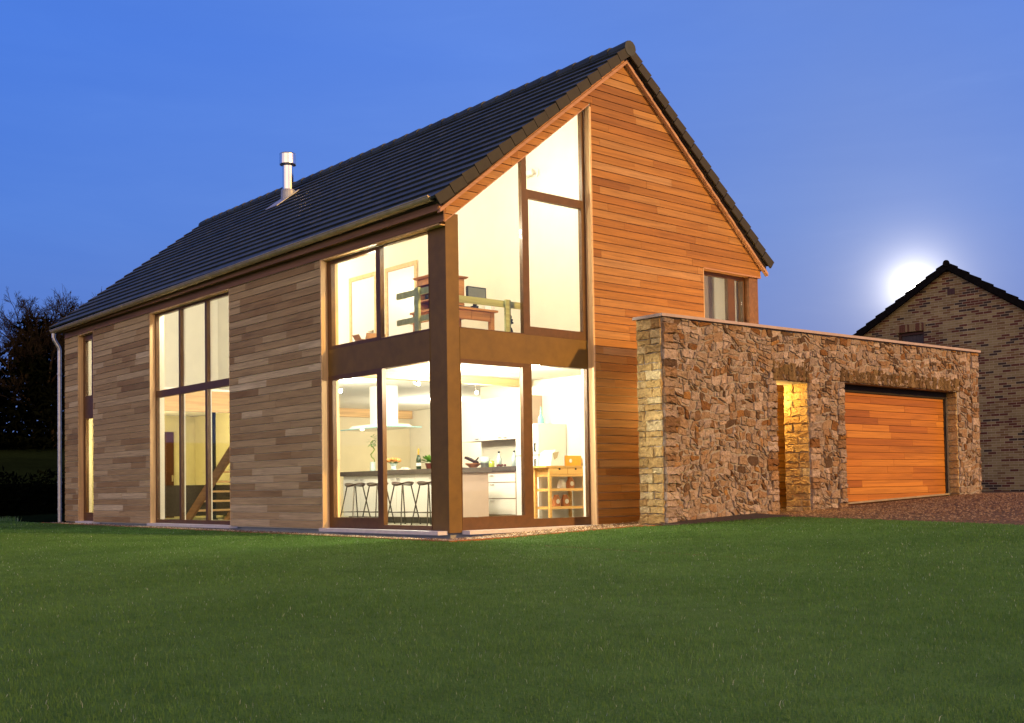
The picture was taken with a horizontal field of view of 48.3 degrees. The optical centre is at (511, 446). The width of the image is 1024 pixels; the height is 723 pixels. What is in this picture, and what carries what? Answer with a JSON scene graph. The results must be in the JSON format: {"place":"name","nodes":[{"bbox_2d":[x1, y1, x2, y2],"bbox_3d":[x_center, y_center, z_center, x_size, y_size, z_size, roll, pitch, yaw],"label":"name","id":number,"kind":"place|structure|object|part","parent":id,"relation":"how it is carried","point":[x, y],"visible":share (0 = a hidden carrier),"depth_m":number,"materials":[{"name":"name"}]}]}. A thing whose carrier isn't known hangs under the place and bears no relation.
{"place":"outdoors","nodes":[
{"label":"outdoors","id":0,"kind":"place"},
{"bbox_2d":[0,437,74,522],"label":"ground","id":1,"kind":"structure","parent":0,"point":[22,462],"depth_m":51.52,"materials":[{"name":"green plant"}]},
{"bbox_2d":[0,342,17,419],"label":"bare tree","id":2,"kind":"object","parent":1,"relation":"on","point":[6,396],"visible":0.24,"depth_m":59.75,"materials":[{"name":"black plant"}]},
{"bbox_2d":[0,348,25,447],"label":"dark bush","id":3,"kind":"object","parent":1,"relation":"on","point":[4,399],"visible":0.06,"depth_m":63.65,"materials":[{"name":"black plant"}]},
{"bbox_2d":[0,312,65,449],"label":"dark bush","id":4,"kind":"object","parent":1,"relation":"on","point":[46,397],"visible":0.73,"depth_m":59.18,"materials":[{"name":"black plant"}]},
{"bbox_2d":[0,465,65,516],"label":"garden hedge","id":5,"kind":"object","parent":1,"relation":"on","point":[30,498],"visible":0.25,"depth_m":36.21,"materials":[{"name":"green plant"}]},
{"bbox_2d":[0,288,83,448],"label":"bare tree","id":6,"kind":"object","parent":1,"relation":"on","point":[10,325],"visible":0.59,"depth_m":59.32,"materials":[{"name":"black plant"}]},
{"bbox_2d":[21,314,65,446],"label":"dark bush","id":7,"kind":"object","parent":1,"relation":"on","point":[64,392],"visible":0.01,"depth_m":62.19,"materials":[{"name":"black plant"}]},
{"bbox_2d":[48,286,101,321],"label":"bare tree","id":8,"kind":"object","parent":1,"relation":"on","point":[66,299],"visible":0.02,"depth_m":64.10,"materials":[{"name":"black plant"}]},
{"bbox_2d":[49,40,773,538],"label":"house","id":9,"kind":"structure","parent":1,"relation":"on","point":[247,320],"depth_m":19.95,"materials":[{"name":"brown wood"}]},
{"bbox_2d":[75,333,99,523],"bbox_3d":[-9.933,-0.422,26.778,0.250,4.454,1.060,1,-3,-41],"label":"window","id":10,"kind":"structure","parent":9,"relation":"in","point":[87,400],"depth_m":27.05,"materials":[{"name":"brown glass"}]},
{"bbox_2d":[165,432,173,517],"bbox_3d":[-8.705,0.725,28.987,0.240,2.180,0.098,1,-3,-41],"label":"interior door","id":11,"kind":"structure","parent":9,"relation":"in","point":[169,436],"depth_m":29.00,"materials":[{"name":"wood"}]},
{"bbox_2d":[147,292,237,527],"bbox_3d":[-6.363,-0.645,22.653,0.285,4.475,3.700,1,-3,-41],"label":"window","id":12,"kind":"structure","parent":9,"relation":"in","point":[208,385],"depth_m":23.07,"materials":[{"name":"brown wood"}]},
{"bbox_2d":[165,485,229,516],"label":"wall","id":13,"kind":"structure","parent":9,"relation":"on","point":[172,499],"depth_m":26.68,"materials":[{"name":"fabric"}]},
{"bbox_2d":[212,412,217,519],"bbox_3d":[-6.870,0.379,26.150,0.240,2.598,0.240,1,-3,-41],"label":"door","id":14,"kind":"structure","parent":9,"relation":"on","point":[214,451],"depth_m":26.10,"materials":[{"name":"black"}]},
{"bbox_2d":[340,483,370,517],"bbox_3d":[-2.893,1.049,21.048,0.446,0.753,0.486,1,-3,-41],"label":"bar stool","id":15,"kind":"object","parent":9,"relation":"on","point":[354,485],"visible":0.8,"depth_m":21.01,"materials":[{"name":"metal"}]},
{"bbox_2d":[349,271,376,341],"bbox_3d":[-3.250,-2.556,24.861,0.059,2.370,1.080,1,-3,-41],"label":"interior door","id":16,"kind":"structure","parent":9,"relation":"in","point":[362,288],"depth_m":24.91,"materials":[{"name":"white wood"}]},
{"bbox_2d":[352,333,385,340],"bbox_3d":[-2.399,-1.740,19.150,0.472,0.281,0.299,1,-3,-41],"label":"cardboard box","id":17,"kind":"object","parent":9,"relation":"on","point":[357,337],"visible":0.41,"depth_m":19.03,"materials":[{"name":"brown cardboard"}]},
{"bbox_2d":[327,231,429,349],"bbox_3d":[-2.083,-2.378,17.859,0.140,1.469,2.812,1,-3,-41],"label":"window","id":18,"kind":"structure","parent":9,"relation":"in","point":[380,312],"depth_m":17.80,"materials":[{"name":"brown glass"}]},
{"bbox_2d":[362,482,395,523],"bbox_3d":[-2.412,1.020,20.487,0.446,0.753,0.486,1,-3,-41],"label":"bar stool","id":19,"kind":"object","parent":9,"relation":"on","point":[370,484],"visible":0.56,"depth_m":20.44,"materials":[{"name":"metal"}]},
{"bbox_2d":[340,385,420,431],"bbox_3d":[-2.546,-0.732,22.020,0.750,0.828,1.680,1,-3,-41],"label":"cooker hood","id":20,"kind":"object","parent":9,"relation":"attached to","point":[392,405],"visible":0.58,"depth_m":21.79,"materials":[{"name":"white paint"}]},
{"bbox_2d":[319,360,447,534],"bbox_3d":[-2.008,0.060,17.591,0.315,2.546,3.230,1,-3,-41],"label":"window","id":21,"kind":"structure","parent":9,"relation":"in","point":[380,525],"depth_m":17.71,"materials":[{"name":"brown wood"}]},
{"bbox_2d":[385,260,417,336],"bbox_3d":[-2.315,-2.612,23.773,0.059,2.370,1.150,1,-3,-41],"label":"interior door","id":22,"kind":"structure","parent":9,"relation":"in","point":[398,278],"depth_m":23.86,"materials":[{"name":"white wood"}]},
{"bbox_2d":[388,481,420,524],"bbox_3d":[-1.903,0.990,19.896,0.446,0.753,0.486,1,-3,-41],"label":"bar stool","id":23,"kind":"object","parent":9,"relation":"on","point":[407,483],"visible":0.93,"depth_m":19.85,"materials":[{"name":"metal"}]},
{"bbox_2d":[340,468,491,522],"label":"kitchen island","id":24,"kind":"structure","parent":9,"relation":"on","point":[475,493],"depth_m":20.61,"materials":[{"name":"beige paint"}]},
{"bbox_3d":[-3.100,0.966,22.056,0.042,0.765,0.590,1,-3,-41],"label":"door","id":25,"kind":"part","parent":24,"relation":"part of","materials":[{"name":"white paint"}]},
{"bbox_3d":[-2.708,0.943,21.600,0.042,0.765,0.590,1,-3,-41],"label":"door","id":26,"kind":"part","parent":24,"relation":"part of","materials":[{"name":"white paint"}]},
{"bbox_2d":[366,434,376,470],"bbox_3d":[-2.673,0.125,21.931,0.384,0.711,0.311,1,-3,-41],"label":"bamboo vase","id":27,"kind":"object","parent":24,"relation":"on","point":[372,466],"visible":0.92,"depth_m":21.88,"materials":[{"name":"green glass"}]},
{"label":"door","id":28,"kind":"part","parent":24,"relation":"part of","materials":[{"name":"white paint"}]},
{"bbox_2d":[387,457,400,469],"bbox_3d":[-2.244,0.331,21.406,0.317,0.248,0.347,1,-3,-41],"label":"flower vase","id":29,"kind":"object","parent":24,"relation":"on","point":[396,461],"visible":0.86,"depth_m":21.33,"materials":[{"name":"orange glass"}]},
{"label":"door","id":30,"kind":"part","parent":24,"relation":"part of","materials":[{"name":"white paint"}]},
{"bbox_2d":[416,449,420,468],"bbox_3d":[-1.698,0.231,20.746,0.094,0.380,0.091,1,-3,-41],"label":"champagne bottle","id":31,"kind":"object","parent":24,"relation":"on","point":[418,461],"visible":0.88,"depth_m":20.71,"materials":[{"name":"green glass"}]},
{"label":"door","id":32,"kind":"part","parent":24,"relation":"part of","materials":[{"name":"white paint"}]},
{"bbox_2d":[420,455,430,468],"bbox_3d":[-1.486,0.273,20.514,0.300,0.272,0.372,-2,-2,18],"label":"potted herb","id":33,"kind":"object","parent":24,"relation":"on","point":[428,459],"visible":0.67,"depth_m":20.44,"materials":[{"name":"green plant"}]},
{"bbox_2d":[410,481,431,525],"bbox_3d":[-1.408,0.960,19.320,0.446,0.753,0.486,1,-3,-41],"label":"bar stool","id":34,"kind":"object","parent":9,"relation":"on","point":[419,483],"visible":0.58,"depth_m":19.34,"materials":[{"name":"metal"}]},
{"bbox_2d":[410,306,497,331],"bbox_3d":[-1.021,-1.981,20.161,1.130,0.794,1.100,1,-3,-41],"label":"desk","id":35,"kind":"object","parent":9,"relation":"on","point":[477,314],"visible":0.38,"depth_m":19.90,"materials":[{"name":"brown wood"}]},
{"bbox_2d":[413,275,467,309],"bbox_3d":[-1.269,-2.685,20.301,0.720,0.629,0.720,1,-3,-41],"label":"desk hutch","id":36,"kind":"object","parent":35,"relation":"on","point":[422,281],"visible":0.23,"depth_m":20.25,"materials":[{"name":"brown wood"}]},
{"bbox_2d":[466,286,485,305],"bbox_3d":[-0.661,-2.604,20.252,0.474,0.444,0.200,1,-3,-41],"label":"computer monitor","id":37,"kind":"object","parent":35,"relation":"on","point":[478,292],"visible":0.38,"depth_m":20.21,"materials":[{"name":"black plastic"}]},
{"bbox_2d":[484,305,494,309],"bbox_3d":[-0.398,-2.446,20.097,0.200,0.107,0.075,1,-3,-41],"label":"paper stack","id":38,"kind":"object","parent":35,"relation":"on","point":[488,307],"visible":0.71,"depth_m":20.09,"materials":[{"name":"white paper"}]},
{"bbox_2d":[478,466,516,515],"bbox_3d":[-0.243,0.893,21.402,0.718,1.000,1.730,1,-3,-41],"label":"base cabinet","id":39,"kind":"object","parent":9,"relation":"on","point":[502,491],"visible":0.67,"depth_m":20.81,"materials":[{"name":"beige paint"}]},
{"bbox_2d":[464,457,480,467],"bbox_3d":[-0.759,0.301,21.750,0.354,0.224,0.323,-1,-2,14],"label":"mixing bowl","id":40,"kind":"object","parent":39,"relation":"on","point":[475,464],"visible":0.94,"depth_m":21.66,"materials":[{"name":"brown wood"}]},
{"bbox_2d":[489,461,494,466],"bbox_3d":[-0.379,0.329,21.281,0.116,0.120,0.116,1,-3,-41],"label":"green jar","id":41,"kind":"object","parent":39,"relation":"on","point":[491,463],"visible":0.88,"depth_m":21.24,"materials":[{"name":"glass"}]},
{"bbox_2d":[496,451,501,466],"bbox_3d":[-0.243,0.240,21.231,0.104,0.290,0.104,1,-3,-41],"label":"glass bottle","id":42,"kind":"object","parent":39,"relation":"on","point":[498,459],"visible":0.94,"depth_m":21.20,"materials":[{"name":"clear glass"}]},
{"bbox_2d":[511,451,515,465],"bbox_3d":[0.038,0.223,20.905,0.104,0.290,0.104,1,-3,-41],"label":"glass bottle","id":43,"kind":"object","parent":39,"relation":"on","point":[513,460],"visible":0.85,"depth_m":20.86,"materials":[{"name":"white glass"}]},
{"bbox_2d":[462,395,542,442],"bbox_3d":[-0.259,-0.505,21.684,0.408,0.785,2.050,1,-3,-41],"label":"wall cabinet","id":44,"kind":"object","parent":9,"relation":"attached to","point":[493,419],"depth_m":21.51,"materials":[{"name":"beige paint"}]},
{"bbox_2d":[462,400,479,441],"bbox_3d":[-0.838,-0.481,22.075,0.039,0.785,0.668,1,-3,-41],"label":"door","id":45,"kind":"structure","parent":44,"relation":"in","point":[470,409],"depth_m":22.02,"materials":[{"name":"white paint"}]},
{"bbox_2d":[480,397,502,440],"bbox_3d":[-0.395,-0.507,21.560,0.039,0.785,0.668,1,-3,-41],"label":"door","id":46,"kind":"structure","parent":44,"relation":"in","point":[491,410],"depth_m":21.55,"materials":[{"name":"white paint"}]},
{"bbox_2d":[503,396,519,438],"bbox_3d":[0.048,-0.534,21.044,0.039,0.785,0.668,1,-3,-41],"label":"door","id":47,"kind":"structure","parent":44,"relation":"in","point":[511,405],"depth_m":21.13,"materials":[{"name":"white paint"}]},
{"bbox_2d":[459,109,587,340],"bbox_3d":[0.173,-3.594,17.513,2.600,3.782,0.075,1,-3,-41],"label":"window","id":48,"kind":"structure","parent":9,"relation":"in","point":[524,194],"depth_m":17.81,"materials":[{"name":"brown glass"}]},
{"bbox_2d":[460,358,594,534],"bbox_3d":[0.307,0.012,17.326,2.660,2.546,0.250,1,-3,-41],"label":"window","id":49,"kind":"structure","parent":9,"relation":"in","point":[525,522],"depth_m":17.33,"materials":[{"name":"brown wood"}]},
{"bbox_2d":[526,169,538,176],"bbox_3d":[0.333,-4.940,20.620,0.208,0.137,0.261,1,-3,-41],"label":"wall spotlight","id":50,"kind":"object","parent":9,"relation":"attached to","point":[535,172],"depth_m":20.58,"materials":[{"name":"white glass"}]},
{"bbox_2d":[516,423,567,518],"bbox_3d":[0.519,0.452,20.502,0.710,1.690,0.600,1,-3,-41],"label":"refrigerator","id":51,"kind":"object","parent":9,"relation":"on","point":[547,436],"visible":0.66,"depth_m":20.29,"materials":[{"name":"white metal"}]},
{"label":"door","id":52,"kind":"part","parent":51,"relation":"part of","materials":[{"name":"white metal"}]},
{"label":"door","id":53,"kind":"part","parent":51,"relation":"part of","materials":[{"name":"white metal"}]},
{"bbox_2d":[538,407,543,422],"bbox_3d":[0.517,-0.554,20.407,0.120,0.310,0.120,1,-3,-41],"label":"blue bottle","id":54,"kind":"object","parent":51,"relation":"on","point":[540,418],"visible":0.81,"depth_m":20.37,"materials":[{"name":"teal glass"}]},
{"bbox_2d":[533,466,583,518],"bbox_3d":[0.826,0.832,19.899,1.000,0.975,0.465,1,-3,-41],"label":"kitchen trolley","id":55,"kind":"object","parent":9,"relation":"on","point":[549,472],"visible":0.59,"depth_m":19.74,"materials":[{"name":"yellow wood"}]},
{"bbox_2d":[539,450,564,465],"bbox_3d":[0.693,0.205,19.828,0.330,0.274,0.308,1,-3,-41],"label":"bread box","id":56,"kind":"object","parent":55,"relation":"on","point":[552,457],"visible":0.91,"depth_m":19.73,"materials":[{"name":"white paint"}]},
{"bbox_2d":[552,495,560,505],"bbox_3d":[0.772,0.940,19.791,0.150,0.200,0.106,1,-3,-41],"label":"paper bag","id":57,"kind":"object","parent":55,"relation":"on","point":[556,500],"visible":0.98,"depth_m":19.75,"materials":[{"name":"brown paper"}]},
{"bbox_2d":[557,480,565,487],"bbox_3d":[0.866,0.657,19.886,0.150,0.150,0.106,1,-3,-41],"label":"paper bag","id":58,"kind":"object","parent":55,"relation":"on","point":[561,483],"visible":0.95,"depth_m":19.84,"materials":[{"name":"beige paper"}]},
{"bbox_2d":[561,495,568,505],"bbox_3d":[0.931,0.943,19.928,0.150,0.200,0.106,1,-3,-41],"label":"paper bag","id":59,"kind":"object","parent":55,"relation":"on","point":[564,500],"visible":0.97,"depth_m":19.89,"materials":[{"name":"brown paper"}]},
{"bbox_2d":[566,477,573,487],"bbox_3d":[1.025,0.640,20.024,0.150,0.190,0.106,1,-3,-41],"label":"paper bag","id":60,"kind":"object","parent":55,"relation":"on","point":[570,482],"visible":0.95,"depth_m":19.98,"materials":[{"name":"brown paper"}]},
{"bbox_2d":[565,456,580,465],"bbox_3d":[0.996,0.258,20.103,0.390,0.179,0.242,1,-3,-41],"label":"orange carton","id":61,"kind":"object","parent":55,"relation":"on","point":[572,460],"visible":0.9,"depth_m":20.01,"materials":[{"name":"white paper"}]},
{"bbox_2d":[704,271,745,322],"bbox_3d":[3.760,-2.607,20.546,1.305,0.991,0.075,1,-3,-41],"label":"window","id":62,"kind":"structure","parent":9,"relation":"in","point":[729,284],"depth_m":20.69,"materials":[{"name":"brown glass"}]},
{"bbox_2d":[632,313,981,525],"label":"stone garage","id":63,"kind":"structure","parent":1,"relation":"on","point":[737,418],"depth_m":19.68,"materials":[{"name":"stone"}]},
{"bbox_2d":[843,384,951,505],"bbox_3d":[7.305,-0.087,21.851,4.030,2.490,0.120,1,-3,-41],"label":"garage door","id":64,"kind":"structure","parent":63,"relation":"in","point":[897,445],"depth_m":21.89,"materials":[{"name":"brown wood"}]},
{"bbox_2d":[853,260,1023,490],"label":"brick house","id":65,"kind":"structure","parent":1,"relation":"on","point":[947,303],"depth_m":30.17,"materials":[{"name":"brown brick"}]},
{"bbox_2d":[899,331,923,343],"bbox_3d":[11.217,-2.345,31.882,0.080,1.690,0.810,1,-3,-41],"label":"window","id":66,"kind":"structure","parent":65,"relation":"in","point":[915,337],"depth_m":31.89,"materials":[{"name":"grey glass"}]},
{"bbox_2d":[480,457,489,466],"bbox_3d":[-0.503,0.297,21.426,0.190,0.200,0.185,1,-3,-41],"label":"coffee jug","id":67,"kind":"object","parent":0,"point":[484,461],"visible":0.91,"depth_m":21.35,"materials":[{"name":"clear glass"}]},
{"bbox_2d":[0,517,1023,722],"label":"lawn","id":68,"kind":"structure","parent":0,"point":[694,693],"depth_m":6.29,"materials":[{"name":"green plant"}]},
{"bbox_2d":[0,515,20,521],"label":"rough grass","id":69,"kind":"structure","parent":68,"relation":"on","point":[7,519],"depth_m":29.30,"materials":[{"name":"green plant"}]},
{"bbox_2d":[42,522,664,541],"bbox_3d":[-4.528,1.564,22.344,3.588,0.169,16.826,1,-3,-41],"label":"lawn edging","id":70,"kind":"object","parent":68,"relation":"on","point":[405,539],"visible":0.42,"depth_m":16.75,"materials":[{"name":"grey stone"}]},
{"bbox_2d":[659,513,787,524],"bbox_3d":[3.322,1.122,17.578,2.310,0.126,0.750,1,-3,-41],"label":"soil bed","id":71,"kind":"object","parent":68,"relation":"on","point":[739,517],"visible":0.97,"depth_m":17.74,"materials":[{"name":"brown soil"}]},
{"bbox_2d":[0,0,1023,538],"label":"sky","id":72,"kind":"structure","parent":0,"point":[867,146],"materials":[{"name":"blue"}]},
{"bbox_2d":[50,492,1023,540],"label":"gravel","id":73,"kind":"structure","parent":0,"point":[920,501],"depth_m":18.35,"materials":[{"name":"gravel"}]},
{"bbox_2d":[905,278,920,290],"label":"moon","id":74,"kind":"object","parent":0,"point":[911,283],"visible":0.56,"depth_m":837.66,"materials":[{"name":"white"}]}
]}

